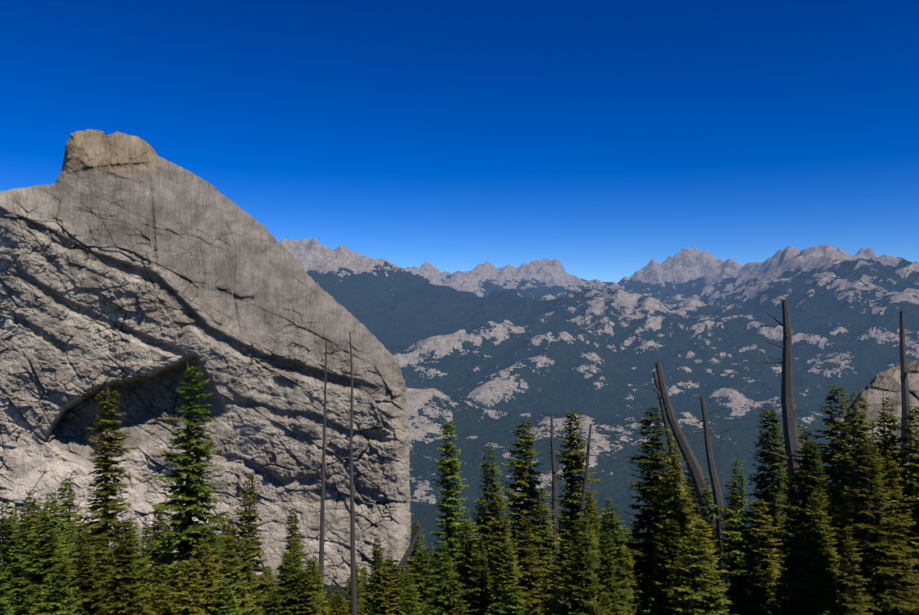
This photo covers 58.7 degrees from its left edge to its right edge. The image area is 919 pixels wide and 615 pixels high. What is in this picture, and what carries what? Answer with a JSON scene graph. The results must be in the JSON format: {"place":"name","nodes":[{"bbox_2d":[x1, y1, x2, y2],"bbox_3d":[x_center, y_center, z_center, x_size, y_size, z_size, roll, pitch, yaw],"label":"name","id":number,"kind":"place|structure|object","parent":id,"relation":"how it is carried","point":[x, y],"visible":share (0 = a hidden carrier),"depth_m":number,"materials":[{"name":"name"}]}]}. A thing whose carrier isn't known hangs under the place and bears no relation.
{"place":"outdoors","nodes":[
{"label":"outdoors","id":0,"kind":"place"},
{"bbox_2d":[0,0,918,282],"label":"sky","id":1,"kind":"structure","parent":0,"point":[603,139],"materials":[{"name":"blue"}]},
{"bbox_2d":[270,237,918,604],"bbox_3d":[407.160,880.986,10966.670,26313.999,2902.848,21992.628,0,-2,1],"label":"mountains","id":2,"kind":"structure","parent":0,"point":[486,353],"depth_m":4028.14,"materials":[{"name":"grey stone"}]},
{"bbox_2d":[0,564,30,614],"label":"tree","id":3,"kind":"object","parent":2,"relation":"on","point":[3,601],"visible":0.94,"depth_m":30.38,"materials":[{"name":"green plant"}]},
{"bbox_2d":[0,499,32,610],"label":"tree","id":4,"kind":"object","parent":2,"relation":"on","point":[9,538],"visible":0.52,"depth_m":38.70,"materials":[{"name":"green plant"}]},
{"bbox_2d":[0,502,39,614],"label":"tree","id":5,"kind":"object","parent":2,"relation":"on","point":[20,582],"visible":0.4,"depth_m":35.05,"materials":[{"name":"green plant"}]},
{"bbox_2d":[14,505,89,614],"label":"tree","id":6,"kind":"object","parent":2,"relation":"on","point":[44,569],"visible":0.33,"depth_m":31.27,"materials":[{"name":"green plant"}]},
{"bbox_2d":[31,546,81,614],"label":"tree","id":7,"kind":"object","parent":2,"relation":"on","point":[54,594],"visible":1,"depth_m":22.01,"materials":[{"name":"green plant"}]},
{"bbox_2d":[41,488,75,587],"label":"tree","id":8,"kind":"object","parent":2,"relation":"on","point":[61,533],"visible":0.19,"depth_m":46.19,"materials":[{"name":"green plant"}]},
{"bbox_2d":[56,477,83,550],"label":"tree","id":9,"kind":"object","parent":2,"relation":"on","point":[69,504],"visible":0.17,"depth_m":100.03,"materials":[{"name":"green plant"}]},
{"bbox_2d":[65,523,105,609],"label":"tree","id":10,"kind":"object","parent":2,"relation":"on","point":[78,543],"visible":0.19,"depth_m":45.04,"materials":[{"name":"green plant"}]},
{"bbox_2d":[70,548,109,614],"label":"tree","id":11,"kind":"object","parent":2,"relation":"on","point":[82,584],"visible":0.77,"depth_m":39.77,"materials":[{"name":"green plant"}]},
{"bbox_2d":[92,534,111,614],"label":"tree","id":12,"kind":"object","parent":2,"relation":"on","point":[98,554],"visible":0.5,"depth_m":53.45,"materials":[{"name":"green plant"}]},
{"bbox_2d":[70,386,135,602],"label":"tree","id":13,"kind":"object","parent":2,"relation":"on","point":[107,491],"visible":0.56,"depth_m":61.97,"materials":[{"name":"green plant"}]},
{"bbox_2d":[97,517,151,614],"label":"tree","id":14,"kind":"object","parent":2,"relation":"on","point":[115,555],"visible":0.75,"depth_m":35.08,"materials":[{"name":"green plant"}]},
{"bbox_2d":[110,561,148,614],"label":"tree","id":15,"kind":"object","parent":2,"relation":"on","point":[129,607],"visible":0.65,"depth_m":34.93,"materials":[{"name":"green plant"}]},
{"bbox_2d":[111,513,153,611],"bbox_3d":[-15.864,14.491,38.877,3.509,9.382,4.139,0,-2,-13],"label":"tree","id":16,"kind":"object","parent":2,"relation":"on","point":[144,578],"visible":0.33,"depth_m":38.68,"materials":[{"name":"green plant"}]},
{"bbox_2d":[139,516,155,598],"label":"tree","id":17,"kind":"object","parent":2,"relation":"on","point":[145,552],"visible":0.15,"depth_m":83.17,"materials":[{"name":"green plant"}]},
{"bbox_2d":[145,508,170,611],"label":"tree","id":18,"kind":"object","parent":2,"relation":"on","point":[157,536],"visible":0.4,"depth_m":69.74,"materials":[{"name":"green plant"}]},
{"bbox_2d":[145,564,173,614],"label":"tree","id":19,"kind":"object","parent":2,"relation":"on","point":[162,576],"visible":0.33,"depth_m":33.29,"materials":[{"name":"green plant"}]},
{"bbox_2d":[146,583,176,614],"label":"tree","id":20,"kind":"object","parent":2,"relation":"on","point":[161,607],"visible":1,"depth_m":23.17,"materials":[{"name":"green plant"}]},
{"bbox_2d":[166,563,187,614],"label":"tree","id":21,"kind":"object","parent":2,"relation":"on","point":[175,584],"visible":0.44,"depth_m":33.32,"materials":[{"name":"green plant"}]},
{"bbox_2d":[172,556,209,614],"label":"tree","id":22,"kind":"object","parent":2,"relation":"on","point":[188,597],"visible":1,"depth_m":22.03,"materials":[{"name":"green plant"}]},
{"bbox_2d":[141,360,246,609],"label":"tree","id":23,"kind":"object","parent":2,"relation":"on","point":[187,529],"visible":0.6,"depth_m":55.51,"materials":[{"name":"green plant"}]},
{"bbox_2d":[176,538,225,614],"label":"tree","id":24,"kind":"object","parent":2,"relation":"on","point":[197,557],"visible":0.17,"depth_m":24.12,"materials":[{"name":"green plant"}]},
{"bbox_2d":[180,538,224,614],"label":"tree","id":25,"kind":"object","parent":2,"relation":"on","point":[206,569],"visible":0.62,"depth_m":23.46,"materials":[{"name":"green plant"}]},
{"bbox_2d":[0,129,411,586],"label":"cliff rock","id":26,"kind":"object","parent":2,"relation":"on","point":[136,273],"visible":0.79,"depth_m":630.12,"materials":[{"name":"grey stone"}]},
{"bbox_2d":[206,579,243,614],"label":"tree","id":27,"kind":"object","parent":2,"relation":"on","point":[222,606],"visible":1,"depth_m":22.21,"materials":[{"name":"green plant"}]},
{"bbox_2d":[213,517,242,591],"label":"tree","id":28,"kind":"object","parent":2,"relation":"on","point":[230,541],"visible":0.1,"depth_m":48.23,"materials":[{"name":"green plant"}]},
{"bbox_2d":[215,549,260,614],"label":"tree","id":29,"kind":"object","parent":2,"relation":"on","point":[230,575],"visible":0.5,"depth_m":26.74,"materials":[{"name":"green plant"}]},
{"bbox_2d":[236,540,261,614],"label":"tree","id":30,"kind":"object","parent":2,"relation":"on","point":[243,557],"visible":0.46,"depth_m":28.15,"materials":[{"name":"green plant"}]},
{"bbox_2d":[221,471,278,614],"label":"tree","id":31,"kind":"object","parent":2,"relation":"on","point":[262,579],"visible":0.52,"depth_m":35.71,"materials":[{"name":"green plant"}]},
{"bbox_2d":[257,592,284,614],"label":"tree","id":32,"kind":"object","parent":2,"relation":"on","point":[273,600],"visible":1,"depth_m":21.84,"materials":[{"name":"green plant"}]},
{"bbox_2d":[265,555,313,614],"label":"tree","id":33,"kind":"object","parent":2,"relation":"on","point":[287,602],"visible":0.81,"depth_m":22.36,"materials":[{"name":"green plant"}]},
{"bbox_2d":[273,507,312,592],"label":"tree","id":34,"kind":"object","parent":2,"relation":"on","point":[293,528],"visible":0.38,"depth_m":49.62,"materials":[{"name":"green plant"}]},
{"bbox_2d":[279,538,320,610],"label":"tree","id":35,"kind":"object","parent":2,"relation":"on","point":[298,565],"visible":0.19,"depth_m":47.62,"materials":[{"name":"green plant"}]},
{"bbox_2d":[290,568,325,614],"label":"tree","id":36,"kind":"object","parent":2,"relation":"on","point":[306,605],"visible":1,"depth_m":22.22,"materials":[{"name":"green plant"}]},
{"bbox_2d":[307,567,328,614],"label":"tree","id":37,"kind":"object","parent":2,"relation":"on","point":[315,579],"visible":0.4,"depth_m":26.06,"materials":[{"name":"green plant"}]},
{"bbox_2d":[309,341,334,603],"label":"snag","id":38,"kind":"object","parent":2,"relation":"on","point":[321,541],"visible":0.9,"depth_m":74.61,"materials":[{"name":"grey plant"}]},
{"bbox_2d":[328,589,350,614],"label":"tree","id":39,"kind":"object","parent":2,"relation":"on","point":[336,606],"visible":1,"depth_m":25.20,"materials":[{"name":"green plant"}]},
{"bbox_2d":[343,332,356,614],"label":"snag","id":40,"kind":"object","parent":2,"relation":"on","point":[353,565],"visible":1,"depth_m":77.45,"materials":[{"name":"grey plant"}]},
{"bbox_2d":[345,562,362,614],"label":"tree","id":41,"kind":"object","parent":2,"relation":"on","point":[358,581],"visible":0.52,"depth_m":83.61,"materials":[{"name":"green plant"}]},
{"bbox_2d":[360,535,386,614],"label":"tree","id":42,"kind":"object","parent":2,"relation":"on","point":[375,564],"visible":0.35,"depth_m":59.42,"materials":[{"name":"green plant"}]},
{"bbox_2d":[364,567,399,614],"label":"tree","id":43,"kind":"object","parent":2,"relation":"on","point":[381,597],"visible":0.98,"depth_m":23.55,"materials":[{"name":"green plant"}]},
{"bbox_2d":[378,558,408,614],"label":"tree","id":44,"kind":"object","parent":2,"relation":"on","point":[396,575],"visible":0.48,"depth_m":23.92,"materials":[{"name":"green plant"}]},
{"bbox_2d":[367,495,442,613],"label":"snag","id":45,"kind":"object","parent":2,"relation":"on","point":[407,553],"visible":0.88,"depth_m":44.60,"materials":[{"name":"grey plant"}]},
{"bbox_2d":[399,583,423,614],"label":"tree","id":46,"kind":"object","parent":2,"relation":"on","point":[413,609],"visible":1,"depth_m":22.15,"materials":[{"name":"green plant"}]},
{"bbox_2d":[403,518,426,588],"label":"tree","id":47,"kind":"object","parent":2,"relation":"on","point":[410,561],"visible":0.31,"depth_m":69.25,"materials":[{"name":"green plant"}]},
{"bbox_2d":[410,547,436,614],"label":"tree","id":48,"kind":"object","parent":2,"relation":"on","point":[420,576],"visible":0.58,"depth_m":38.37,"materials":[{"name":"green plant"}]},
{"bbox_2d":[420,540,465,614],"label":"tree","id":49,"kind":"object","parent":2,"relation":"on","point":[439,574],"visible":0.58,"depth_m":23.55,"materials":[{"name":"green plant"}]},
{"bbox_2d":[428,569,469,614],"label":"tree","id":50,"kind":"object","parent":2,"relation":"on","point":[452,606],"visible":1,"depth_m":21.79,"materials":[{"name":"green plant"}]},
{"bbox_2d":[430,421,470,581],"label":"tree","id":51,"kind":"object","parent":2,"relation":"on","point":[450,532],"visible":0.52,"depth_m":59.27,"materials":[{"name":"green plant"}]},
{"bbox_2d":[441,509,486,614],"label":"tree","id":52,"kind":"object","parent":2,"relation":"on","point":[463,562],"visible":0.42,"depth_m":39.42,"materials":[{"name":"green plant"}]},
{"bbox_2d":[460,534,494,614],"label":"tree","id":53,"kind":"object","parent":2,"relation":"on","point":[479,607],"visible":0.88,"depth_m":30.58,"materials":[{"name":"green plant"}]},
{"bbox_2d":[456,445,512,610],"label":"tree","id":54,"kind":"object","parent":2,"relation":"on","point":[486,522],"visible":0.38,"depth_m":51.30,"materials":[{"name":"green plant"}]},
{"bbox_2d":[483,493,517,614],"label":"tree","id":55,"kind":"object","parent":2,"relation":"on","point":[500,533],"visible":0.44,"depth_m":37.44,"materials":[{"name":"green plant"}]},
{"bbox_2d":[484,541,523,614],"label":"tree","id":56,"kind":"object","parent":2,"relation":"on","point":[504,575],"visible":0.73,"depth_m":29.45,"materials":[{"name":"green plant"}]},
{"bbox_2d":[500,583,533,614],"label":"tree","id":57,"kind":"object","parent":2,"relation":"on","point":[514,607],"visible":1,"depth_m":24.79,"materials":[{"name":"green plant"}]},
{"bbox_2d":[497,418,559,594],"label":"tree","id":58,"kind":"object","parent":2,"relation":"on","point":[525,483],"visible":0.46,"depth_m":57.10,"materials":[{"name":"green plant"}]},
{"bbox_2d":[503,513,556,614],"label":"tree","id":59,"kind":"object","parent":2,"relation":"on","point":[530,590],"visible":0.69,"depth_m":31.25,"materials":[{"name":"green plant"}]},
{"bbox_2d":[522,487,560,614],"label":"tree","id":60,"kind":"object","parent":2,"relation":"on","point":[542,556],"visible":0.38,"depth_m":41.31,"materials":[{"name":"green plant"}]},
{"bbox_2d":[540,415,559,587],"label":"snag","id":61,"kind":"object","parent":2,"relation":"on","point":[555,497],"visible":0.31,"depth_m":59.28,"materials":[{"name":"grey plant"}]},
{"bbox_2d":[553,517,582,608],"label":"tree","id":62,"kind":"object","parent":2,"relation":"on","point":[574,526],"visible":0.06,"depth_m":41.20,"materials":[{"name":"green plant"}]},
{"bbox_2d":[540,540,597,614],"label":"tree","id":63,"kind":"object","parent":2,"relation":"on","point":[565,562],"visible":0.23,"depth_m":23.57,"materials":[{"name":"green plant"}]},
{"bbox_2d":[543,407,602,601],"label":"tree","id":64,"kind":"object","parent":2,"relation":"on","point":[576,466],"visible":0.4,"depth_m":54.14,"materials":[{"name":"green plant"}]},
{"bbox_2d":[549,514,609,614],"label":"tree","id":65,"kind":"object","parent":2,"relation":"on","point":[575,586],"visible":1,"depth_m":22.01,"materials":[{"name":"green plant"}]},
{"bbox_2d":[567,489,601,572],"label":"tree","id":66,"kind":"object","parent":2,"relation":"on","point":[593,518],"visible":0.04,"depth_m":43.30,"materials":[{"name":"green plant"}]},
{"bbox_2d":[565,424,603,532],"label":"snag","id":67,"kind":"object","parent":2,"relation":"on","point":[582,503],"visible":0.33,"depth_m":49.56,"materials":[{"name":"grey plant"}]},
{"bbox_2d":[589,530,626,614],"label":"tree","id":68,"kind":"object","parent":2,"relation":"on","point":[612,591],"visible":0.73,"depth_m":25.80,"materials":[{"name":"green plant"}]},
{"bbox_2d":[602,502,643,614],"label":"tree","id":69,"kind":"object","parent":2,"relation":"on","point":[624,601],"visible":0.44,"depth_m":29.40,"materials":[{"name":"green plant"}]},
{"bbox_2d":[616,546,651,614],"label":"tree","id":70,"kind":"object","parent":2,"relation":"on","point":[634,595],"visible":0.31,"depth_m":38.49,"materials":[{"name":"green plant"}]},
{"bbox_2d":[619,406,698,614],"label":"tree","id":71,"kind":"object","parent":2,"relation":"on","point":[644,565],"visible":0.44,"depth_m":48.94,"materials":[{"name":"green plant"}]},
{"bbox_2d":[646,535,673,614],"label":"tree","id":72,"kind":"object","parent":2,"relation":"on","point":[659,607],"visible":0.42,"depth_m":44.55,"materials":[{"name":"green plant"}]},
{"bbox_2d":[655,519,683,614],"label":"tree","id":73,"kind":"object","parent":2,"relation":"on","point":[672,546],"visible":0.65,"depth_m":43.94,"materials":[{"name":"green plant"}]},
{"bbox_2d":[647,429,697,612],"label":"tree","id":74,"kind":"object","parent":2,"relation":"on","point":[673,513],"visible":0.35,"depth_m":45.10,"materials":[{"name":"green plant"}]},
{"bbox_2d":[648,371,697,516],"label":"snag","id":75,"kind":"object","parent":2,"relation":"on","point":[665,422],"visible":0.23,"depth_m":61.23,"materials":[{"name":"grey plant"}]},
{"bbox_2d":[668,537,703,614],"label":"tree","id":76,"kind":"object","parent":2,"relation":"on","point":[684,559],"visible":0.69,"depth_m":23.17,"materials":[{"name":"green plant"}]},
{"bbox_2d":[642,361,738,596],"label":"snag","id":77,"kind":"object","parent":2,"relation":"on","point":[693,466],"visible":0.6,"depth_m":43.29,"materials":[{"name":"grey plant"}]},
{"bbox_2d":[680,463,703,540],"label":"tree","id":78,"kind":"object","parent":2,"relation":"on","point":[694,499],"visible":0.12,"depth_m":51.02,"materials":[{"name":"green plant"}]},
{"bbox_2d":[670,518,726,614],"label":"tree","id":79,"kind":"object","parent":2,"relation":"on","point":[702,528],"visible":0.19,"depth_m":27.59,"materials":[{"name":"green plant"}]},
{"bbox_2d":[665,475,733,612],"bbox_3d":[10.485,11.579,35.297,3.272,8.889,3.480,1,-2,-15],"label":"tree","id":80,"kind":"object","parent":2,"relation":"on","point":[707,511],"visible":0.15,"depth_m":35.31,"materials":[{"name":"green plant"}]},
{"bbox_2d":[672,525,731,614],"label":"tree","id":81,"kind":"object","parent":2,"relation":"on","point":[699,595],"visible":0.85,"depth_m":23.02,"materials":[{"name":"green plant"}]},
{"bbox_2d":[702,569,739,614],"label":"tree","id":82,"kind":"object","parent":2,"relation":"on","point":[721,607],"visible":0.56,"depth_m":23.14,"materials":[{"name":"green plant"}]},
{"bbox_2d":[677,397,777,614],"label":"snag","id":83,"kind":"object","parent":2,"relation":"on","point":[716,490],"visible":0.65,"depth_m":33.19,"materials":[{"name":"grey plant"}]},
{"bbox_2d":[713,457,773,614],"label":"tree","id":84,"kind":"object","parent":2,"relation":"on","point":[743,603],"visible":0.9,"depth_m":31.11,"materials":[{"name":"green plant"}]},
{"bbox_2d":[748,566,771,614],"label":"tree","id":85,"kind":"object","parent":2,"relation":"on","point":[755,594],"visible":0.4,"depth_m":31.92,"materials":[{"name":"green plant"}]},
{"bbox_2d":[738,499,782,613],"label":"tree","id":86,"kind":"object","parent":2,"relation":"on","point":[766,529],"visible":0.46,"depth_m":34.07,"materials":[{"name":"green plant"}]},
{"bbox_2d":[736,403,788,579],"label":"tree","id":87,"kind":"object","parent":2,"relation":"on","point":[771,492],"visible":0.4,"depth_m":43.11,"materials":[{"name":"green plant"}]},
{"bbox_2d":[751,300,804,547],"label":"snag","id":88,"kind":"object","parent":2,"relation":"on","point":[790,428],"visible":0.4,"depth_m":41.33,"materials":[{"name":"grey plant"}]},
{"bbox_2d":[768,505,800,614],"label":"tree","id":89,"kind":"object","parent":2,"relation":"on","point":[786,573],"visible":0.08,"depth_m":31.44,"materials":[{"name":"green plant"}]},
{"bbox_2d":[775,422,809,534],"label":"tree","id":90,"kind":"object","parent":2,"relation":"on","point":[786,502],"visible":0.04,"depth_m":47.08,"materials":[{"name":"green plant"}]},
{"bbox_2d":[759,437,836,614],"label":"tree","id":91,"kind":"object","parent":2,"relation":"on","point":[789,562],"visible":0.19,"depth_m":29.44,"materials":[{"name":"green plant"}]},
{"bbox_2d":[775,428,831,575],"bbox_3d":[16.895,11.882,39.693,5.394,12.439,4.574,1,-2,-24],"label":"tree","id":92,"kind":"object","parent":2,"relation":"on","point":[806,437],"visible":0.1,"depth_m":39.34,"materials":[{"name":"green plant"}]},
{"bbox_2d":[778,437,841,614],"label":"tree","id":93,"kind":"object","parent":2,"relation":"on","point":[816,476],"visible":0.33,"depth_m":29.20,"materials":[{"name":"green plant"}]},
{"bbox_2d":[763,493,857,614],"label":"tree","id":94,"kind":"object","parent":2,"relation":"on","point":[822,599],"visible":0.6,"depth_m":27.14,"materials":[{"name":"green plant"}]},
{"bbox_2d":[796,524,841,614],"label":"tree","id":95,"kind":"object","parent":2,"relation":"on","point":[829,587],"visible":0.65,"depth_m":26.81,"materials":[{"name":"green plant"}]},
{"bbox_2d":[799,491,840,610],"bbox_3d":[12.527,9.945,28.259,2.215,7.360,2.169,0,-2,1],"label":"tree","id":96,"kind":"object","parent":2,"relation":"on","point":[816,494],"visible":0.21,"depth_m":28.09,"materials":[{"name":"green plant"}]},
{"bbox_2d":[794,385,857,547],"bbox_3d":[17.550,10.171,37.211,4.859,13.750,5.080,0,-2,9],"label":"tree","id":97,"kind":"object","parent":2,"relation":"on","point":[831,460],"visible":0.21,"depth_m":37.17,"materials":[{"name":"green plant"}]},
{"bbox_2d":[830,485,857,573],"bbox_3d":[14.568,10.087,29.710,3.635,7.300,3.082,-1,-2,34],"label":"tree","id":98,"kind":"object","parent":2,"relation":"on","point":[836,536],"visible":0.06,"depth_m":29.69,"materials":[{"name":"green plant"}]},
{"bbox_2d":[819,526,871,614],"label":"tree","id":99,"kind":"object","parent":2,"relation":"on","point":[845,605],"visible":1,"depth_m":23.42,"materials":[{"name":"green plant"}]},
{"bbox_2d":[824,391,891,550],"bbox_3d":[16.748,9.709,35.039,5.472,12.617,4.639,-1,-2,29],"label":"tree","id":100,"kind":"object","parent":2,"relation":"on","point":[856,448],"visible":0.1,"depth_m":35.33,"materials":[{"name":"green plant"}]},
{"bbox_2d":[833,433,903,614],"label":"tree","id":101,"kind":"object","parent":2,"relation":"on","point":[875,549],"visible":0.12,"depth_m":27.35,"materials":[{"name":"green plant"}]},
{"bbox_2d":[840,420,899,570],"bbox_3d":[16.832,9.913,33.468,4.230,10.693,3.586,-2,-3,38],"label":"tree","id":102,"kind":"object","parent":2,"relation":"on","point":[877,443],"visible":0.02,"depth_m":33.59,"materials":[{"name":"green plant"}]},
{"bbox_2d":[834,441,918,614],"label":"tree","id":103,"kind":"object","parent":2,"relation":"on","point":[875,568],"visible":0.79,"depth_m":24.86,"materials":[{"name":"green plant"}]},
{"bbox_2d":[836,360,918,498],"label":"outcrop rock","id":104,"kind":"object","parent":2,"relation":"on","point":[886,383],"visible":0.1,"depth_m":120.89,"materials":[{"name":"grey stone"}]},
{"bbox_2d":[837,455,918,614],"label":"tree","id":105,"kind":"object","parent":2,"relation":"on","point":[907,576],"visible":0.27,"depth_m":28.37,"materials":[{"name":"green plant"}]},
{"bbox_2d":[873,395,918,579],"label":"tree","id":106,"kind":"object","parent":2,"relation":"on","point":[887,441],"visible":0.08,"depth_m":33.20,"materials":[{"name":"green plant"}]},
{"bbox_2d":[882,400,918,611],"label":"tree","id":107,"kind":"object","parent":2,"relation":"on","point":[912,485],"visible":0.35,"depth_m":32.16,"materials":[{"name":"green plant"}]},
{"bbox_2d":[895,311,918,478],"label":"snag","id":108,"kind":"object","parent":2,"relation":"on","point":[905,398],"visible":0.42,"depth_m":35.29,"materials":[{"name":"grey plant"}]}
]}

